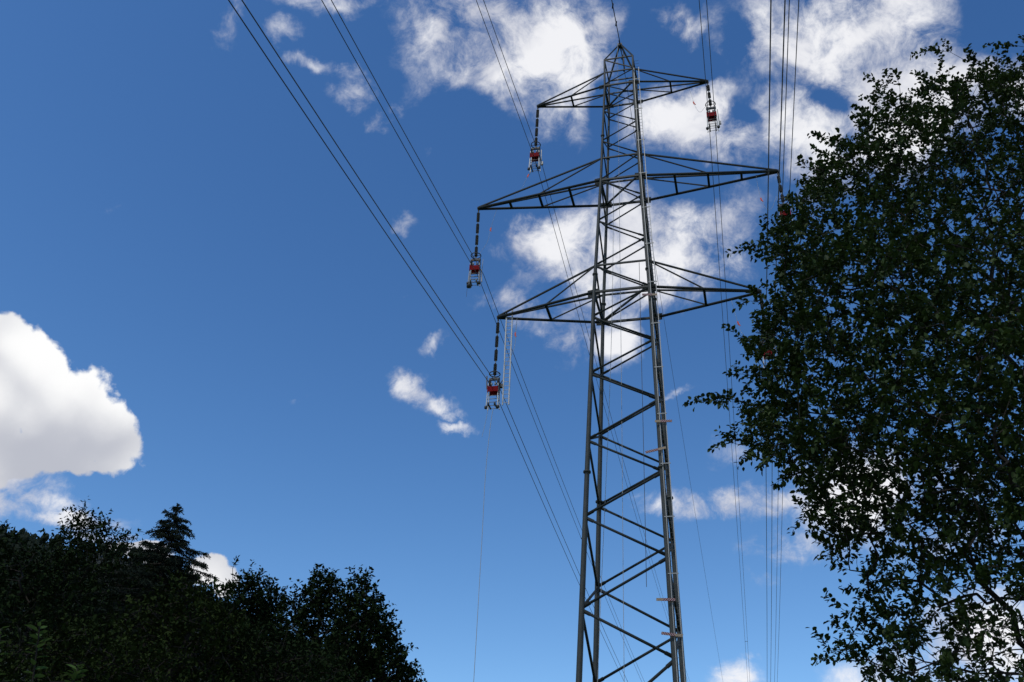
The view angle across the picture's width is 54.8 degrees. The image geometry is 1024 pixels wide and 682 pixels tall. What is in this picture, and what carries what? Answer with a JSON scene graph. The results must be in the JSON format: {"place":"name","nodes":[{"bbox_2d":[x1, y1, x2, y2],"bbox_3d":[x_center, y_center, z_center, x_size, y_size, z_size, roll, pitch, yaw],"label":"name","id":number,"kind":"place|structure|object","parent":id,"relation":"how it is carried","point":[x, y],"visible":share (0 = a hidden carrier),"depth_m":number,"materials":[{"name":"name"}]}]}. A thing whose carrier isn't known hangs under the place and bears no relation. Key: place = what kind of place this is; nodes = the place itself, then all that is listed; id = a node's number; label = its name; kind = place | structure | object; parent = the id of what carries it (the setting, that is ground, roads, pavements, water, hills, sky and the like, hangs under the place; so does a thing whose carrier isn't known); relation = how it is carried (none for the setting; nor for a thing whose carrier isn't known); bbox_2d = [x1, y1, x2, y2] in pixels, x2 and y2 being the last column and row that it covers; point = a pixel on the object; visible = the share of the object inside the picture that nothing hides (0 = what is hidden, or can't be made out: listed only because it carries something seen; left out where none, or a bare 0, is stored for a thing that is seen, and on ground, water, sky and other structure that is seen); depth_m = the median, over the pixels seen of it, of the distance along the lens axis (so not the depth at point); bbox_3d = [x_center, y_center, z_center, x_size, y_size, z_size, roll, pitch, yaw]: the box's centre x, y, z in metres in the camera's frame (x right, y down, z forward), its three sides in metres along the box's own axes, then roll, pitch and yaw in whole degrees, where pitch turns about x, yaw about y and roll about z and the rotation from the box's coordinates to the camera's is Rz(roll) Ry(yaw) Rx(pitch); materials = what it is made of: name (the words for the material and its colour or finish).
{"place":"outdoors","nodes":[
{"label":"outdoors","id":0,"kind":"place"},
{"bbox_2d":[0,558,55,680],"bbox_3d":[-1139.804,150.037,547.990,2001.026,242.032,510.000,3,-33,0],"label":"hill","id":1,"kind":"structure","parent":0,"point":[16,649],"depth_m":519.59,"materials":[{"name":"green plant"}]},
{"bbox_2d":[0,523,98,657],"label":"hillside forest","id":2,"kind":"object","parent":1,"relation":"on","point":[25,536],"visible":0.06,"depth_m":632.53,"materials":[{"name":"green plant"}]},
{"bbox_2d":[53,550,322,679],"bbox_3d":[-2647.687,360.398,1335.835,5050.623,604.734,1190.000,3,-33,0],"label":"hill","id":3,"kind":"structure","parent":0,"point":[99,562],"depth_m":1535.18,"materials":[{"name":"green plant"}]},
{"bbox_2d":[10,527,337,681],"bbox_3d":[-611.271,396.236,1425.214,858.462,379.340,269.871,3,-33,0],"label":"hillside forest","id":4,"kind":"object","parent":3,"relation":"on","point":[23,531],"visible":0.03,"depth_m":1549.30,"materials":[{"name":"green plant"}]},
{"bbox_2d":[0,0,1023,681],"label":"sky","id":5,"kind":"structure","parent":0,"point":[201,310],"materials":[{"name":"blue"}]},
{"bbox_3d":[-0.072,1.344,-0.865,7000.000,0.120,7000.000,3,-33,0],"label":"ground","id":6,"kind":"structure","parent":0,"visible":0},
{"bbox_2d":[0,626,9,674],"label":"young plant","id":7,"kind":"object","parent":6,"relation":"on","point":[0,647],"visible":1,"depth_m":8.02,"materials":[{"name":"green plant"}]},
{"bbox_2d":[24,619,51,681],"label":"young plant","id":8,"kind":"object","parent":6,"relation":"on","point":[36,636],"visible":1,"depth_m":7.81,"materials":[{"name":"green plant"}]},
{"bbox_2d":[0,519,123,681],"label":"leafy tree","id":9,"kind":"object","parent":6,"relation":"on","point":[19,594],"visible":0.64,"depth_m":33.72,"materials":[{"name":"green plant"}]},
{"bbox_2d":[0,499,150,680],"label":"ash tree","id":10,"kind":"object","parent":6,"relation":"on","point":[92,567],"visible":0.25,"depth_m":40.74,"materials":[{"name":"green plant"}]},
{"bbox_2d":[63,664,88,681],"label":"young plant","id":11,"kind":"object","parent":6,"relation":"on","point":[75,675],"visible":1,"depth_m":8.10,"materials":[{"name":"green plant"}]},
{"bbox_2d":[0,609,181,681],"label":"leafy shrub","id":12,"kind":"object","parent":6,"relation":"on","point":[115,649],"visible":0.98,"depth_m":20.77,"materials":[{"name":"green plant"}]},
{"bbox_2d":[96,522,196,681],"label":"ash tree","id":13,"kind":"object","parent":6,"relation":"on","point":[126,555],"visible":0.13,"depth_m":43.90,"materials":[{"name":"green plant"}]},
{"bbox_2d":[43,503,260,681],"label":"spruce tree","id":14,"kind":"object","parent":6,"relation":"on","point":[174,541],"visible":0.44,"depth_m":38.44,"materials":[{"name":"green plant"}]},
{"bbox_2d":[99,565,260,681],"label":"leafy shrub","id":15,"kind":"object","parent":6,"relation":"on","point":[174,627],"visible":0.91,"depth_m":24.25,"materials":[{"name":"green plant"}]},
{"bbox_2d":[194,555,255,666],"bbox_3d":[-8.988,12.409,28.630,2.250,12.907,2.113,3,-33,0],"label":"slender sapling","id":16,"kind":"object","parent":6,"relation":"on","point":[230,606],"visible":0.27,"depth_m":31.14,"materials":[{"name":"green plant"}]},
{"bbox_2d":[200,559,307,681],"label":"leafy tree","id":17,"kind":"object","parent":6,"relation":"on","point":[256,600],"visible":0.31,"depth_m":41.45,"materials":[{"name":"green plant"}]},
{"bbox_2d":[183,610,367,681],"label":"leafy shrub","id":18,"kind":"object","parent":6,"relation":"on","point":[297,666],"visible":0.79,"depth_m":25.69,"materials":[{"name":"green plant"}]},
{"bbox_2d":[252,563,382,681],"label":"leafy tree","id":19,"kind":"object","parent":6,"relation":"on","point":[319,606],"visible":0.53,"depth_m":36.26,"materials":[{"name":"green plant"}]},
{"bbox_2d":[295,565,426,681],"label":"leafy tree","id":20,"kind":"object","parent":6,"relation":"on","point":[367,627],"visible":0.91,"depth_m":32.84,"materials":[{"name":"green plant"}]},
{"bbox_2d":[477,43,778,681],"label":"transmission tower","id":21,"kind":"structure","parent":6,"relation":"on","point":[650,287],"depth_m":59.92,"materials":[{"name":"grey metal"}]},
{"bbox_2d":[471,209,480,258],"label":"insulator string","id":22,"kind":"object","parent":21,"relation":"hanging from","point":[477,236],"visible":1,"depth_m":66.90,"materials":[{"name":"ceramic"}]},
{"bbox_2d":[466,258,482,288],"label":"stringing cart","id":23,"kind":"object","parent":22,"relation":"hanging from","point":[472,271],"visible":0.95,"depth_m":65.26,"materials":[{"name":"metal"}]},
{"bbox_2d":[321,0,639,676],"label":"power cable","id":24,"kind":"object","parent":23,"relation":"hanging from","point":[461,247],"visible":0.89,"depth_m":58.49,"materials":[{"name":"black metal"}]},
{"bbox_2d":[331,0,644,681],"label":"power cable","id":25,"kind":"object","parent":21,"relation":"hanging from","point":[468,248],"visible":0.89,"depth_m":58.72,"materials":[{"name":"black metal"}]},
{"bbox_2d":[489,318,500,376],"bbox_3d":[-0.968,0.389,61.689,0.719,4.440,0.719,-5,-34,13],"label":"insulator string","id":26,"kind":"object","parent":21,"relation":"hanging from","point":[494,371],"visible":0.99,"depth_m":61.42,"materials":[{"name":"ceramic"}]},
{"bbox_2d":[484,376,502,410],"bbox_3d":[-1.081,3.123,59.864,1.075,2.344,0.689,-5,-34,13],"label":"stringing cart","id":27,"kind":"object","parent":26,"relation":"hanging from","point":[494,391],"visible":0.96,"depth_m":59.86,"materials":[{"name":"metal"}]},
{"bbox_2d":[228,0,623,680],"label":"power cable","id":28,"kind":"object","parent":27,"relation":"attached to","point":[390,240],"visible":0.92,"depth_m":41.69,"materials":[{"name":"black metal"}]},
{"bbox_2d":[241,0,627,681],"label":"power cable","id":29,"kind":"object","parent":27,"relation":"attached to","point":[405,248],"visible":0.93,"depth_m":41.71,"materials":[{"name":"black metal"}]},
{"bbox_2d":[473,407,493,681],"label":"pull rope","id":30,"kind":"object","parent":27,"relation":"hanging from","point":[481,547],"visible":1,"depth_m":54.48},
{"bbox_2d":[502,310,512,404],"bbox_3d":[-0.263,0.925,61.009,0.525,6.901,0.240,-5,-34,13],"label":"hanging ladder","id":31,"kind":"object","parent":21,"relation":"hanging from","point":[504,373],"visible":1,"depth_m":60.80,"materials":[{"name":"metal"}]},
{"bbox_2d":[531,107,540,147],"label":"insulator string","id":32,"kind":"object","parent":21,"relation":"hanging from","point":[536,125],"visible":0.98,"depth_m":71.05,"materials":[{"name":"ceramic"}]},
{"bbox_2d":[527,147,542,172],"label":"stringing cart","id":33,"kind":"object","parent":32,"relation":"hanging from","point":[533,160],"visible":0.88,"depth_m":69.56,"materials":[{"name":"metal"}]},
{"bbox_2d":[476,0,687,680],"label":"power cable","id":34,"kind":"object","parent":33,"relation":"attached to","point":[559,248],"visible":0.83,"depth_m":75.12,"materials":[{"name":"black metal"}]},
{"bbox_2d":[483,0,689,680],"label":"power cable","id":35,"kind":"object","parent":21,"relation":"hanging from","point":[564,247],"visible":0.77,"depth_m":75.25,"materials":[{"name":"black metal"}]},
{"bbox_2d":[597,183,613,681],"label":"hand line","id":36,"kind":"object","parent":21,"relation":"hanging from","point":[607,442],"visible":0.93,"depth_m":55.67,"materials":[{"name":"grey fabric"}]},
{"bbox_2d":[617,43,624,681],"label":"hand line","id":37,"kind":"object","parent":21,"relation":"hanging from","point":[621,372],"visible":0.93,"depth_m":57.38,"materials":[{"name":"grey fabric"}]},
{"bbox_2d":[639,266,646,586],"bbox_3d":[7.289,3.771,55.230,0.160,20.450,0.030,-5,-34,13],"label":"hand line","id":38,"kind":"object","parent":21,"relation":"hanging from","point":[643,432],"visible":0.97,"depth_m":54.23,"materials":[{"name":"fabric"}]},
{"bbox_2d":[611,0,722,678],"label":"earth wire","id":39,"kind":"object","parent":21,"relation":"attached to","point":[658,284],"visible":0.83,"depth_m":95.41,"materials":[{"name":"black metal"}]},
{"bbox_2d":[705,82,715,107],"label":"insulator string","id":40,"kind":"object","parent":21,"relation":"hanging from","point":[709,95],"visible":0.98,"depth_m":68.86,"materials":[{"name":"ceramic"}]},
{"bbox_2d":[706,106,720,131],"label":"stringing cart","id":41,"kind":"object","parent":40,"relation":"hanging from","point":[712,118],"visible":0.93,"depth_m":67.68,"materials":[{"name":"metal"}]},
{"bbox_2d":[699,0,747,679],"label":"power cable","id":42,"kind":"object","parent":21,"relation":"attached to","point":[719,274],"visible":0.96,"depth_m":75.69,"materials":[{"name":"black metal"}]},
{"bbox_2d":[706,0,749,676],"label":"power cable","id":43,"kind":"object","parent":21,"relation":"attached to","point":[724,272],"visible":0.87,"depth_m":75.22,"materials":[{"name":"black metal"}]},
{"bbox_2d":[760,293,766,339],"bbox_3d":[14.850,-1.467,58.349,0.720,3.510,0.719,-6,-34,12],"label":"insulator string","id":44,"kind":"object","parent":21,"relation":"hanging from","point":[761,305],"visible":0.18,"depth_m":58.70,"materials":[{"name":"ceramic"}]},
{"bbox_2d":[762,341,776,367],"bbox_3d":[14.807,0.895,56.750,1.050,2.290,0.689,-6,-34,13],"label":"stringing cart","id":45,"kind":"object","parent":44,"relation":"hanging from","point":[768,355],"visible":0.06,"depth_m":56.70,"materials":[{"name":"metal"}]},
{"bbox_2d":[765,0,771,567],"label":"power cable","id":46,"kind":"object","parent":45,"relation":"attached to","point":[767,212],"visible":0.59,"depth_m":35.84,"materials":[{"name":"black metal"}]},
{"bbox_2d":[770,0,785,681],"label":"power cable","id":47,"kind":"object","parent":45,"relation":"attached to","point":[778,209],"visible":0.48,"depth_m":34.80,"materials":[{"name":"black metal"}]},
{"bbox_2d":[777,172,788,203],"bbox_3d":[17.159,-9.792,63.171,0.720,2.760,0.720,-7,-34,11],"label":"insulator string","id":48,"kind":"object","parent":21,"relation":"hanging from","point":[780,188],"visible":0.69,"depth_m":62.95,"materials":[{"name":"ceramic"}]},
{"bbox_2d":[779,203,793,222],"bbox_3d":[17.161,-7.748,61.768,1.050,2.290,0.689,-6,-34,12],"label":"stringing cart","id":49,"kind":"object","parent":48,"relation":"hanging from","point":[783,213],"visible":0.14,"depth_m":61.74,"materials":[{"name":"metal"}]},
{"bbox_2d":[774,0,789,681],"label":"power cable","id":50,"kind":"object","parent":49,"relation":"attached to","point":[780,257],"visible":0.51,"depth_m":53.21,"materials":[{"name":"black metal"}]},
{"bbox_2d":[777,0,798,677],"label":"power cable","id":51,"kind":"object","parent":21,"relation":"hanging from","point":[788,215],"visible":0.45,"depth_m":52.23,"materials":[{"name":"black metal"}]},
{"bbox_2d":[683,34,1023,681],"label":"broadleaf tree","id":52,"kind":"object","parent":6,"relation":"on","point":[821,265],"visible":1,"depth_m":9.02,"materials":[{"name":"green plant"}]}
]}

